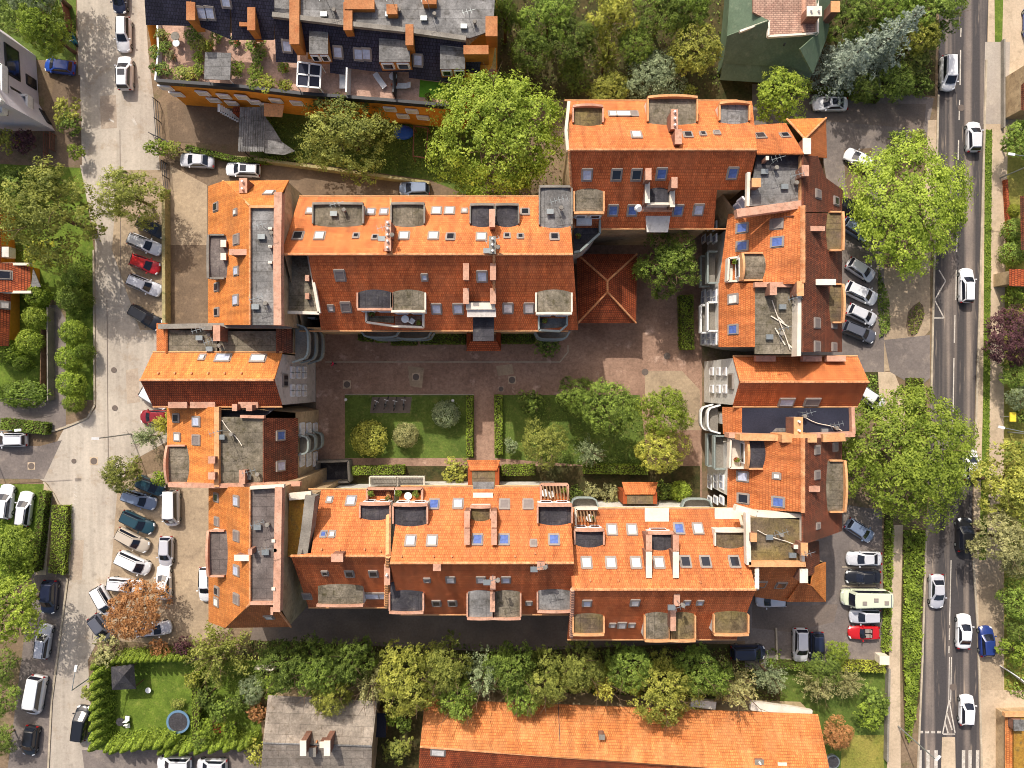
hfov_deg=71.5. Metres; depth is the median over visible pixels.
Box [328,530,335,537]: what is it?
roof window
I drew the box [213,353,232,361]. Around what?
roof window
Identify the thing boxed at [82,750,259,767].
driveway
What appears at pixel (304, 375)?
window
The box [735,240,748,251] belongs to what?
roof window
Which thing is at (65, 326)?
bush
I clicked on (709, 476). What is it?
window
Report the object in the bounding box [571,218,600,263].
roof terrace block
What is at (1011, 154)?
street lamp
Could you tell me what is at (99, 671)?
thuja
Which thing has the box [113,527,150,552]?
estate car
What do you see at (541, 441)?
courtyard tree
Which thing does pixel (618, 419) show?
courtyard tree
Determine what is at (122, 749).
thuja
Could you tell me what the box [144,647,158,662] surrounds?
thuja
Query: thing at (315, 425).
window
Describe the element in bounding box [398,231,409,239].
roof window
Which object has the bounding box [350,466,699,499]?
garden bed
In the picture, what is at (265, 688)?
bush
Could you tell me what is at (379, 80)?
sun lounger
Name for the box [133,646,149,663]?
thuja
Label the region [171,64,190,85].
potted plant
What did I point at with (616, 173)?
roof window
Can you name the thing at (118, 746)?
thuja
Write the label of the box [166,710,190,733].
trampoline
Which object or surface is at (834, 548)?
car park
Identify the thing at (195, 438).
roof window
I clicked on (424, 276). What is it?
roof window
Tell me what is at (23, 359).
bush
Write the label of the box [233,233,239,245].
roof window
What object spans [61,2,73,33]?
garden fence
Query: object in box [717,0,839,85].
green roofed villa
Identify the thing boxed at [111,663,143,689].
gazebo
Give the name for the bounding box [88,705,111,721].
thuja
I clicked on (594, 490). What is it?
bush
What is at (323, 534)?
roof window
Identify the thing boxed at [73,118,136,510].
worn street marking
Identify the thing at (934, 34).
garden tree
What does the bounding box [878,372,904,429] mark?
pavement
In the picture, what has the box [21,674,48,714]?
van
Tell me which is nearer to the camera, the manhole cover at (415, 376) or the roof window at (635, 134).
the roof window at (635, 134)
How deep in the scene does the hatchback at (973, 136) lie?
85.94 m
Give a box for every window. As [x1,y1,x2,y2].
[0,270,12,279]
[0,300,10,309]
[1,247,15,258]
[3,42,20,81]
[25,74,36,89]
[39,108,51,124]
[81,716,87,740]
[98,587,108,603]
[120,552,141,561]
[157,84,174,90]
[168,91,184,96]
[172,413,179,422]
[173,432,180,441]
[191,416,200,426]
[191,434,200,445]
[194,90,210,95]
[195,5,207,20]
[197,354,206,360]
[203,5,215,20]
[206,97,221,102]
[213,201,218,212]
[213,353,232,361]
[213,492,218,502]
[213,596,218,607]
[214,282,219,291]
[214,307,219,316]
[214,516,219,526]
[214,585,219,596]
[216,93,231,98]
[220,0,231,8]
[224,100,239,105]
[232,294,238,305]
[233,207,237,215]
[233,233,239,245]
[233,265,238,276]
[233,495,239,507]
[233,529,239,542]
[233,564,239,576]
[233,592,239,605]
[234,94,249,99]
[247,99,260,104]
[248,353,266,362]
[262,190,275,194]
[263,615,274,619]
[268,98,283,103]
[276,430,285,440]
[276,460,285,471]
[281,39,292,53]
[282,373,288,381]
[282,379,288,386]
[289,100,304,105]
[290,372,294,378]
[290,390,294,396]
[291,231,304,239]
[296,372,300,378]
[296,390,300,396]
[299,422,304,431]
[299,458,304,466]
[301,593,312,599]
[302,372,306,378]
[302,390,306,396]
[305,207,311,214]
[306,422,311,430]
[306,452,311,459]
[306,458,311,466]
[310,55,321,61]
[313,231,325,239]
[313,422,317,430]
[313,451,317,460]
[319,530,327,537]
[320,55,330,61]
[320,570,328,575]
[325,496,333,503]
[327,304,334,311]
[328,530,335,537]
[332,45,343,59]
[333,269,346,281]
[340,301,351,312]
[344,495,356,505]
[344,570,354,577]
[352,232,359,238]
[353,47,363,61]
[361,47,371,61]
[363,499,376,501]
[364,592,380,599]
[365,208,375,215]
[368,570,378,577]
[371,234,378,239]
[377,499,390,501]
[377,592,384,599]
[378,208,388,215]
[381,63,394,68]
[383,106,396,111]
[396,63,410,68]
[396,113,409,118]
[396,500,410,502]
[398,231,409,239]
[404,534,416,546]
[405,108,418,113]
[412,53,422,67]
[413,500,426,502]
[416,115,429,120]
[420,273,428,281]
[423,577,430,582]
[426,534,437,546]
[427,231,439,239]
[429,498,439,509]
[430,206,441,214]
[430,303,442,314]
[430,749,445,756]
[431,600,441,606]
[441,70,452,75]
[444,206,454,214]
[445,232,455,240]
[445,576,455,583]
[447,600,457,606]
[452,303,463,314]
[452,498,463,509]
[454,70,464,75]
[461,208,467,213]
[471,533,483,545]
[475,232,487,240]
[476,270,487,282]
[476,576,485,583]
[498,533,509,545]
[499,498,509,509]
[501,576,510,583]
[502,302,513,313]
[503,232,510,238]
[517,233,523,238]
[520,208,529,215]
[522,498,533,509]
[523,302,534,313]
[525,601,532,605]
[529,539,537,547]
[539,500,552,502]
[548,533,559,545]
[549,232,559,240]
[555,500,568,502]
[574,215,586,218]
[575,525,586,527]
[580,556,592,568]
[581,168,592,181]
[582,600,592,606]
[588,215,600,218]
[589,525,600,527]
[605,556,616,568]
[606,523,617,535]
[607,204,618,216]
[608,110,616,116]
[608,623,616,627]
[610,168,622,181]
[616,110,631,116]
[617,622,626,628]
[626,204,637,216]
[626,523,637,535]
[628,623,635,627]
[629,599,640,606]
[630,110,638,116]
[630,130,642,138]
[630,168,642,181]
[630,556,642,568]
[648,528,668,530]
[652,556,665,568]
[655,167,667,180]
[672,204,684,216]
[673,522,685,534]
[679,555,691,567]
[682,131,693,137]
[683,600,690,605]
[691,522,704,534]
[692,203,704,215]
[696,600,703,605]
[699,131,707,136]
[699,555,711,567]
[701,233,705,243]
[701,289,705,297]
[701,295,705,303]
[701,337,705,345]
[707,234,711,244]
[707,289,711,296]
[707,337,711,345]
[707,473,711,481]
[707,481,711,489]
[709,367,713,375]
[709,385,713,393]
[712,233,716,244]
[712,289,716,297]
[712,332,716,339]
[712,337,716,345]
[713,130,721,135]
[713,473,717,481]
[713,481,717,489]
[713,495,717,504]
[716,367,720,375]
[716,384,720,393]
[719,473,723,481]
[719,481,723,489]
[719,495,723,505]
[722,367,726,375]
[722,384,726,393]
[726,166,739,179]
[727,293,738,304]
[727,323,738,334]
[728,373,733,389]
[728,555,741,567]
[732,202,741,209]
[734,647,756,649]
[735,222,748,233]
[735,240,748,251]
[735,258,739,278]
[736,196,745,207]
[736,470,748,482]
[736,492,749,504]
[740,441,744,463]
[755,132,767,138]
[759,581,767,587]
[769,217,783,229]
[770,236,784,247]
[771,496,784,508]
[772,472,781,479]
[774,582,787,588]
[777,398,795,406]
[778,132,791,137]
[803,398,821,406]
[814,317,820,328]
[814,340,820,352]
[814,445,820,454]
[814,470,820,479]
[815,188,821,199]
[816,522,820,529]
[831,322,836,328]
[831,342,836,351]
[832,442,838,451]
[833,195,838,205]
[943,56,946,80]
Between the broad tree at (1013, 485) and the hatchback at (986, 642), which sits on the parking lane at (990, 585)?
the hatchback at (986, 642)
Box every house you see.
[0,29,54,130]
[0,208,40,345]
[139,351,315,407]
[144,0,497,128]
[163,404,323,487]
[205,468,326,628]
[206,178,325,335]
[261,684,379,767]
[284,185,577,340]
[288,476,400,608]
[389,476,573,619]
[562,94,756,244]
[567,496,758,642]
[698,205,845,356]
[702,117,842,237]
[704,355,869,407]
[705,433,847,542]
[712,497,825,601]
[993,196,1023,286]
[996,707,1023,767]
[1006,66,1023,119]
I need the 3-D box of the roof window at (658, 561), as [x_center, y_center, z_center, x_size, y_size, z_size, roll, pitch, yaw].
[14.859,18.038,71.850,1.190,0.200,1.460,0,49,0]
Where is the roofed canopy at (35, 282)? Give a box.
[31,268,40,286]
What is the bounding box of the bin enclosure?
[315,458,352,482]
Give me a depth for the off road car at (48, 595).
85.77 m
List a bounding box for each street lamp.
[71,665,89,690]
[91,433,131,439]
[898,726,940,760]
[998,425,1023,433]
[999,665,1023,683]
[1000,152,1023,178]
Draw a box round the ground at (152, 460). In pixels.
[0,0,988,767]
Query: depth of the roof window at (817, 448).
72.27 m
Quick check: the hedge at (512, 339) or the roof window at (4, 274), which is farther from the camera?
the hedge at (512, 339)
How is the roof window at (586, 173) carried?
in the tall north house at (636, 172)
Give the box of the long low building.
[419,688,828,767]
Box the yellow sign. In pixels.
[1001,412,1015,421]
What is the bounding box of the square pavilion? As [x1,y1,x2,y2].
[577,253,637,323]
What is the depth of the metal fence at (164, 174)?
85.97 m
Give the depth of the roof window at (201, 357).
73.41 m
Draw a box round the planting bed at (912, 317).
[906,302,923,336]
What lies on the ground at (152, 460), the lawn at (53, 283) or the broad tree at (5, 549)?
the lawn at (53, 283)
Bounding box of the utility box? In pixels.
[875,652,889,664]
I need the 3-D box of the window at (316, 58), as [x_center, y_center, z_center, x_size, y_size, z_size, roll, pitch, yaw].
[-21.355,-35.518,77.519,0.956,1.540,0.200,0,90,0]
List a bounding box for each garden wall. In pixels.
[180,150,249,157]
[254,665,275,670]
[883,667,890,761]
[1001,39,1005,128]
[1002,179,1012,260]
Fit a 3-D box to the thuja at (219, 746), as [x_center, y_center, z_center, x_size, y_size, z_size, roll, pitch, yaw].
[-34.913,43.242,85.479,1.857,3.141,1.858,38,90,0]
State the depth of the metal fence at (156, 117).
85.97 m
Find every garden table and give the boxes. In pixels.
[116,718,123,725]
[171,32,179,39]
[173,40,179,46]
[389,72,396,79]
[401,315,408,322]
[404,492,411,499]
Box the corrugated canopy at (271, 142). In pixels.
[238,107,293,156]
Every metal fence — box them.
[152,97,161,141]
[160,159,169,193]
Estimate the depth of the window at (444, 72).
77.62 m
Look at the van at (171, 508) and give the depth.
85.27 m
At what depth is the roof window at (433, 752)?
79.53 m
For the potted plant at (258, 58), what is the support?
on the terraced house at (422, 47)
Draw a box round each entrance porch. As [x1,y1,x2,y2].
[466,332,500,350]
[467,460,499,484]
[617,482,657,503]
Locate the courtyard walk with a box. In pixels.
[325,363,654,392]
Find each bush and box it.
[0,128,18,154]
[0,164,30,196]
[0,339,22,366]
[0,378,53,408]
[7,128,36,154]
[7,557,35,580]
[9,0,76,60]
[9,4,26,23]
[11,355,35,372]
[14,328,46,355]
[20,306,50,328]
[22,284,53,307]
[51,97,80,126]
[54,284,86,314]
[54,345,85,370]
[55,112,81,136]
[55,369,87,398]
[57,319,88,345]
[59,260,90,287]
[61,394,86,413]
[64,143,85,160]
[73,291,95,307]
[74,343,96,359]
[80,676,92,699]
[90,633,121,668]
[142,133,169,159]
[148,638,170,657]
[150,471,165,486]
[164,140,180,159]
[170,698,185,709]
[171,635,192,655]
[184,673,201,689]
[192,731,210,750]
[195,685,217,709]
[197,717,222,739]
[206,696,233,723]
[220,721,237,740]
[230,686,251,713]
[238,673,263,705]
[243,738,262,766]
[245,702,265,723]
[257,675,278,703]
[349,418,388,457]
[381,736,414,765]
[385,710,398,726]
[391,422,419,448]
[394,714,411,733]
[431,399,460,427]
[441,456,468,482]
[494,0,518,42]
[504,436,517,453]
[532,338,560,357]
[569,484,582,500]
[583,481,602,501]
[600,483,618,502]
[657,479,673,499]
[670,480,691,501]
[682,82,697,94]
[803,651,843,688]
[821,714,854,750]
[825,640,853,666]
[831,665,865,699]
[853,699,888,731]
[862,682,890,716]
[886,129,907,154]
[907,129,926,146]
[910,73,934,95]
[996,240,1023,267]
[999,218,1020,242]
[1000,285,1023,305]
[1007,204,1019,217]
[1007,303,1023,325]
[1013,408,1023,424]
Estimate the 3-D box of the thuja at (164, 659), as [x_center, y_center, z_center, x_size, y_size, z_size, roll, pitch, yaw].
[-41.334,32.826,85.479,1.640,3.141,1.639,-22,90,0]
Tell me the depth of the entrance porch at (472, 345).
83.52 m
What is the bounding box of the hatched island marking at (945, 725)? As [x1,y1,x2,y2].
[942,700,955,734]
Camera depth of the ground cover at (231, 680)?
86.81 m
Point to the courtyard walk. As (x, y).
(442, 377)
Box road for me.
[920,0,987,767]
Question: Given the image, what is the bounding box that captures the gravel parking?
[104,471,229,644]
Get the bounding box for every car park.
[745,505,882,671]
[752,84,933,408]
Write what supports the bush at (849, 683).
on the garden at (846, 708)
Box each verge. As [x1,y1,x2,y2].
[862,372,878,419]
[882,510,892,655]
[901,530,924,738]
[905,378,926,418]
[979,130,991,559]
[995,0,1002,41]
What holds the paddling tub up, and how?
on the garden at (846, 708)
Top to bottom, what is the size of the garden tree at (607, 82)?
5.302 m
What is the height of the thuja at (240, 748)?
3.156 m
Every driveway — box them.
[40,75,81,164]
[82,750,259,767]
[166,100,248,144]
[884,335,929,382]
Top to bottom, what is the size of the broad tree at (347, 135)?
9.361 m
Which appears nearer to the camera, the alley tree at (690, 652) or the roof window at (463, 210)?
the roof window at (463, 210)
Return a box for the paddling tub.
[827,753,839,767]
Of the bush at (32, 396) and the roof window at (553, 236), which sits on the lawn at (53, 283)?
the bush at (32, 396)
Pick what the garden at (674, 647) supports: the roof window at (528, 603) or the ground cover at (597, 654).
the ground cover at (597, 654)
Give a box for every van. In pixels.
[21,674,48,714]
[162,490,180,525]
[840,588,893,608]
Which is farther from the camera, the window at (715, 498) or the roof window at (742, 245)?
the window at (715, 498)
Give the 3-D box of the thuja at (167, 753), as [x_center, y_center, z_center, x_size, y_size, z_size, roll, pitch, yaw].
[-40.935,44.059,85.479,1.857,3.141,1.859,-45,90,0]
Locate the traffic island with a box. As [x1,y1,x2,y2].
[941,737,955,767]
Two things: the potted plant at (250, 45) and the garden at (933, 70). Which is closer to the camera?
the potted plant at (250, 45)
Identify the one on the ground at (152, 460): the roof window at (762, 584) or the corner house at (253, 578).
the corner house at (253, 578)
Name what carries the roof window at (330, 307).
in the row house at (483, 267)
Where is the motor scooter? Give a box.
[69,31,78,46]
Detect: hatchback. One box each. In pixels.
[19,724,41,755]
[45,56,76,75]
[87,612,115,641]
[110,0,128,14]
[128,253,161,274]
[133,474,166,495]
[134,215,161,238]
[140,409,166,424]
[156,536,174,565]
[197,757,227,767]
[399,182,429,194]
[755,597,786,609]
[808,631,825,661]
[842,197,863,220]
[843,148,874,172]
[843,517,873,542]
[844,256,874,281]
[845,216,867,241]
[845,303,876,325]
[849,608,880,625]
[861,387,884,408]
[956,694,976,725]
[961,450,980,479]
[964,122,983,151]
[976,625,996,656]
[1021,9,1023,36]
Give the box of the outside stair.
[217,104,238,121]
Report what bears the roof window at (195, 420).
in the house at (235, 445)
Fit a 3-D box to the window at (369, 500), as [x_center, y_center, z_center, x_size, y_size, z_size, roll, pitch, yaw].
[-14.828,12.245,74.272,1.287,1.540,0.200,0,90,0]
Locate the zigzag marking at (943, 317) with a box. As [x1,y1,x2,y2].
[934,270,945,318]
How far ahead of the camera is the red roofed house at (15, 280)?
84.35 m
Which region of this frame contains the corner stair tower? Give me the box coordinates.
[288,256,320,319]
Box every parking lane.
[8,567,66,767]
[978,560,1003,689]
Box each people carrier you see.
[70,704,91,742]
[89,584,116,615]
[113,550,151,575]
[730,643,764,661]
[938,54,958,91]
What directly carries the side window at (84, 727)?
in the people carrier at (79, 733)
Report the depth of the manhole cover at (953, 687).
86.95 m
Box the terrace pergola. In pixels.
[296,61,325,92]
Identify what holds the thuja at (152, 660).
on the ground at (152, 460)
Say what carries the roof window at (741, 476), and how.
in the row house at (804, 478)
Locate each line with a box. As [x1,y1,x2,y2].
[775,628,777,659]
[842,566,875,567]
[842,585,875,586]
[948,560,951,701]
[952,28,961,420]
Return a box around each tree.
[0,154,107,275]
[0,523,37,572]
[0,574,46,649]
[0,648,22,685]
[0,682,21,717]
[0,721,17,755]
[7,0,71,14]
[20,238,55,267]
[92,164,170,230]
[98,453,142,493]
[101,577,172,640]
[123,423,166,450]
[146,408,166,434]
[181,620,258,690]
[252,635,312,697]
[288,630,344,703]
[294,90,401,186]
[308,666,354,719]
[326,634,379,688]
[348,650,396,715]
[374,639,452,718]
[420,629,473,693]
[424,63,566,194]
[435,673,478,727]
[462,642,509,707]
[480,639,544,698]
[503,672,541,717]
[508,28,553,74]
[514,0,577,53]
[516,389,545,414]
[517,644,572,715]
[519,415,568,469]
[546,12,597,71]
[548,641,607,694]
[555,376,594,417]
[557,58,591,95]
[573,433,606,466]
[576,376,636,436]
[582,0,640,49]
[584,650,627,708]
[585,70,629,99]
[592,33,620,74]
[601,641,655,695]
[617,25,653,67]
[622,48,687,99]
[625,646,706,732]
[631,231,701,300]
[633,0,690,39]
[633,384,694,438]
[633,427,692,473]
[666,21,723,76]
[667,0,712,35]
[668,642,720,697]
[692,656,735,699]
[714,655,769,720]
[749,650,791,696]
[754,65,812,123]
[792,658,844,711]
[827,0,885,46]
[838,128,977,282]
[842,383,983,535]
[847,71,878,104]
[869,0,926,33]
[876,60,915,104]
[895,14,942,58]
[896,0,971,49]
[899,46,934,83]
[965,500,1023,578]
[968,439,1023,519]
[981,304,1023,367]
[994,637,1023,667]
[995,578,1023,621]
[998,357,1023,394]
[1000,119,1023,160]
[1002,618,1023,644]
[1003,386,1023,410]
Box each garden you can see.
[240,635,779,719]
[250,111,479,194]
[375,700,423,767]
[490,0,759,99]
[780,662,886,767]
[820,0,935,95]
[1004,130,1023,689]
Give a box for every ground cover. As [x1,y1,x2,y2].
[0,0,65,42]
[0,165,58,261]
[0,519,28,592]
[61,260,92,320]
[204,670,261,745]
[249,640,781,701]
[263,120,469,187]
[499,0,720,188]
[522,397,644,466]
[823,24,931,98]
[864,374,883,418]
[877,269,890,337]
[880,520,894,652]
[905,377,928,421]
[908,302,924,333]
[981,129,992,540]
[1004,440,1023,698]
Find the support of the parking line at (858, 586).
on the car park at (834, 548)
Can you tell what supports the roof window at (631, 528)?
in the row house at (669, 571)
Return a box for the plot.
[884,268,929,371]
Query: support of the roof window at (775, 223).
in the row house at (778, 287)
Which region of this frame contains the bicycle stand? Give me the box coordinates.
[370,397,411,412]
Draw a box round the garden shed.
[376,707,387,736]
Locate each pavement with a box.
[0,398,65,429]
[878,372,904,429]
[887,525,902,767]
[921,120,936,269]
[973,0,1023,767]
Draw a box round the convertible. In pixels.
[847,624,879,641]
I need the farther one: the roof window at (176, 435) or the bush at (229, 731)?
the bush at (229, 731)
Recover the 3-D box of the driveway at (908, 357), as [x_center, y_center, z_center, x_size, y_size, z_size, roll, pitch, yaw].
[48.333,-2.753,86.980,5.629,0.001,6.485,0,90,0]
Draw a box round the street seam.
[92,218,120,637]
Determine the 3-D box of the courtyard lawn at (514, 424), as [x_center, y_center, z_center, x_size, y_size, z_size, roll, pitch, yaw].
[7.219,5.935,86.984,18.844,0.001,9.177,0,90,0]
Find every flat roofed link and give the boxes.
[156,323,324,364]
[698,404,855,441]
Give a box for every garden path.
[36,485,52,574]
[49,305,65,399]
[474,393,494,459]
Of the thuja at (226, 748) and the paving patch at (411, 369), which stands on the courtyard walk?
the paving patch at (411, 369)
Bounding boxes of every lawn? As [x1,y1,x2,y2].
[0,0,75,59]
[0,164,93,399]
[0,484,43,584]
[99,660,261,749]
[345,395,473,457]
[494,395,646,464]
[841,735,883,767]
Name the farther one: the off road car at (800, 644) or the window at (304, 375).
the off road car at (800, 644)
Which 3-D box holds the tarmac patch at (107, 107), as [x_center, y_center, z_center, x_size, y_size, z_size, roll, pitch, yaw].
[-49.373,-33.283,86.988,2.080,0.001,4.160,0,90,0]
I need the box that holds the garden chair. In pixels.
[122,715,130,722]
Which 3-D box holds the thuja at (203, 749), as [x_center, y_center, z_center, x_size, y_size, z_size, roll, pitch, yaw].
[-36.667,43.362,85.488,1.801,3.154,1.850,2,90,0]
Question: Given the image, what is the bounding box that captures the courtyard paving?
[316,233,701,500]
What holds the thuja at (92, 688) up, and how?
on the ground at (152, 460)
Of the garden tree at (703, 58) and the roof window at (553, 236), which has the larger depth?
the garden tree at (703, 58)
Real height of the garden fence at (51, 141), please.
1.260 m
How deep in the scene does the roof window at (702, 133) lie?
71.69 m
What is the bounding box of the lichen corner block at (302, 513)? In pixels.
[287,479,340,556]
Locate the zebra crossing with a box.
[919,750,978,767]
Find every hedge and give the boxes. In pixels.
[0,417,52,434]
[31,490,52,571]
[48,504,72,574]
[185,145,302,164]
[190,666,205,741]
[351,464,405,475]
[358,334,373,341]
[390,340,417,345]
[420,334,465,344]
[465,395,473,456]
[494,394,502,454]
[501,334,535,344]
[501,463,535,475]
[582,463,647,474]
[677,294,694,349]
[766,658,810,670]
[771,85,879,103]
[838,659,885,673]
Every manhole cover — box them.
[28,462,34,469]
[90,457,97,464]
[343,380,350,388]
[412,373,419,380]
[508,376,515,383]
[642,369,647,374]
[664,353,669,358]
[950,684,956,690]
[958,104,964,110]
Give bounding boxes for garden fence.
[40,329,46,389]
[43,132,49,167]
[46,307,54,400]
[49,132,55,151]
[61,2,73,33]
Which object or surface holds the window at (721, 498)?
in the row house at (804, 478)
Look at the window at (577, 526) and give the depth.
74.01 m
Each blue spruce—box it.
[798,30,880,106]
[831,4,926,90]
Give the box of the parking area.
[112,170,163,329]
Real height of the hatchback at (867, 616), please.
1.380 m
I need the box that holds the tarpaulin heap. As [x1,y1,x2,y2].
[394,125,412,139]
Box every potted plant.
[148,44,161,61]
[148,62,159,73]
[153,27,170,43]
[154,61,174,76]
[160,41,171,55]
[165,50,176,60]
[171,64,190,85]
[182,25,202,44]
[182,67,199,80]
[189,37,210,59]
[192,51,204,64]
[193,63,203,75]
[203,39,215,51]
[209,32,222,43]
[228,36,240,47]
[231,60,244,78]
[244,40,266,51]
[246,75,260,90]
[247,62,263,78]
[250,48,267,65]
[258,73,277,93]
[277,62,290,73]
[278,78,292,91]
[367,490,374,496]
[395,490,401,496]
[412,490,419,497]
[424,92,433,100]
[575,233,580,238]
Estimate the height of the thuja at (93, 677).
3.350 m
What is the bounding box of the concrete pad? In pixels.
[645,371,699,429]
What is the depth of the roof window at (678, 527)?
74.33 m
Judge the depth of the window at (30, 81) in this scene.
85.67 m
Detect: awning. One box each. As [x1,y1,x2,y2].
[137,386,165,409]
[264,103,283,116]
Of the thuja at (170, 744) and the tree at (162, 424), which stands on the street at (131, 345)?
the tree at (162, 424)
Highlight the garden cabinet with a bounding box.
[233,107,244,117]
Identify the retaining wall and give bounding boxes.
[162,189,170,323]
[254,157,430,185]
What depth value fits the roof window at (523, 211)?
74.21 m
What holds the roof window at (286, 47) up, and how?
in the terraced house at (422, 47)
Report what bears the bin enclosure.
on the courtyard paving
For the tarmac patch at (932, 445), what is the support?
on the road
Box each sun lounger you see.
[339,74,344,88]
[373,72,386,88]
[396,82,410,88]
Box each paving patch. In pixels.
[408,366,423,387]
[496,364,513,375]
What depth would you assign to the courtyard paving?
86.99 m
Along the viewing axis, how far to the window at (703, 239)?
84.91 m
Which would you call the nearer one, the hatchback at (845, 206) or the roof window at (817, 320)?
the roof window at (817, 320)
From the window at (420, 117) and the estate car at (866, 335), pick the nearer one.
the window at (420, 117)
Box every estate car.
[0,432,28,448]
[0,484,16,519]
[13,491,35,526]
[32,623,54,659]
[106,576,143,592]
[113,16,132,52]
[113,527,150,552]
[118,509,155,534]
[120,488,157,509]
[125,273,161,296]
[126,232,161,255]
[127,304,161,330]
[135,619,172,637]
[157,754,191,767]
[196,567,207,601]
[226,162,260,178]
[842,320,875,343]
[957,268,976,302]
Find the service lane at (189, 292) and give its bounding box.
[160,159,439,323]
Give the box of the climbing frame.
[412,125,430,163]
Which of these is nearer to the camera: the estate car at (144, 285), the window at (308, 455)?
the window at (308, 455)
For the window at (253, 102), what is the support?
in the terraced house at (422, 47)
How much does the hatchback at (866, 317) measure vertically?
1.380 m
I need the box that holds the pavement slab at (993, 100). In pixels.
[983,42,1009,123]
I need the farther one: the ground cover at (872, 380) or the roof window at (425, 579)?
the ground cover at (872, 380)
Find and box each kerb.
[8,250,95,433]
[43,481,70,574]
[47,578,68,767]
[325,345,568,362]
[345,394,473,394]
[917,530,927,767]
[930,95,939,388]
[972,560,982,767]
[974,60,987,450]
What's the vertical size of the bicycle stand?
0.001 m
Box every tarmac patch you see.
[70,540,83,579]
[100,95,116,128]
[126,368,139,403]
[752,600,837,631]
[793,100,925,128]
[844,148,871,199]
[929,440,947,499]
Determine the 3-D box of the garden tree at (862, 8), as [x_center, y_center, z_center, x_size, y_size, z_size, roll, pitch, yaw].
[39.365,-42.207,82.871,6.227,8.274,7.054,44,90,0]
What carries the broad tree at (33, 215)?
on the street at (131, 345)
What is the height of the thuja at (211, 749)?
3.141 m
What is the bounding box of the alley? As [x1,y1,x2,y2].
[250,606,744,651]
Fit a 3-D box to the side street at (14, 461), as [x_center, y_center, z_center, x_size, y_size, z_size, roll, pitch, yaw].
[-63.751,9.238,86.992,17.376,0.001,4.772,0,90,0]
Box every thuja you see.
[87,734,110,751]
[88,681,111,701]
[88,694,112,711]
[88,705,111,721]
[88,714,112,731]
[88,725,109,741]
[89,653,112,670]
[89,667,110,680]
[89,674,110,691]
[92,706,116,726]
[92,716,115,736]
[92,726,115,746]
[93,666,111,685]
[93,676,111,695]
[93,688,117,706]
[93,696,117,716]
[94,659,115,675]
[103,731,124,753]
[108,733,129,754]
[110,648,130,663]
[114,730,134,751]
[116,647,133,663]
[119,730,140,753]
[121,646,139,663]
[125,729,144,750]
[127,647,145,663]
[130,730,149,752]
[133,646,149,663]
[136,726,156,749]
[138,648,154,662]
[141,729,160,750]
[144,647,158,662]
[147,727,168,748]
[150,649,165,662]
[152,728,168,749]
[155,648,168,662]
[157,747,169,755]
[158,729,177,747]
[161,646,175,662]
[163,731,185,748]
[164,738,182,757]
[167,648,181,662]
[171,733,190,753]
[173,650,189,661]
[178,646,194,661]
[179,736,191,756]
[186,736,193,752]
[193,737,210,755]
[201,732,216,751]
[208,734,223,753]
[215,730,230,750]
[222,732,239,752]
[230,730,246,749]
[237,731,251,751]
[244,727,261,747]
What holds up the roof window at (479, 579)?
in the row house at (502, 550)
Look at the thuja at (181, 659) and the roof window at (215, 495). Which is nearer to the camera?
the roof window at (215, 495)
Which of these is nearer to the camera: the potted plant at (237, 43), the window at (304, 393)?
the potted plant at (237, 43)
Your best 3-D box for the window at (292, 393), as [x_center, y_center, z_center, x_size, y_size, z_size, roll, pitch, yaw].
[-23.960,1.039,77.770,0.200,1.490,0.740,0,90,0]
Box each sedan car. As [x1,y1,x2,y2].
[154,565,173,600]
[180,151,214,169]
[812,94,847,112]
[845,569,880,585]
[846,550,881,567]
[927,574,946,608]
[953,613,973,649]
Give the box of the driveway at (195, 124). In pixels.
[166,100,248,144]
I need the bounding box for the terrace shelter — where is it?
[204,52,235,83]
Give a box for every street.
[0,440,61,478]
[40,0,166,767]
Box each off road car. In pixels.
[38,579,60,613]
[114,56,134,90]
[791,627,810,661]
[845,280,877,305]
[954,517,974,551]

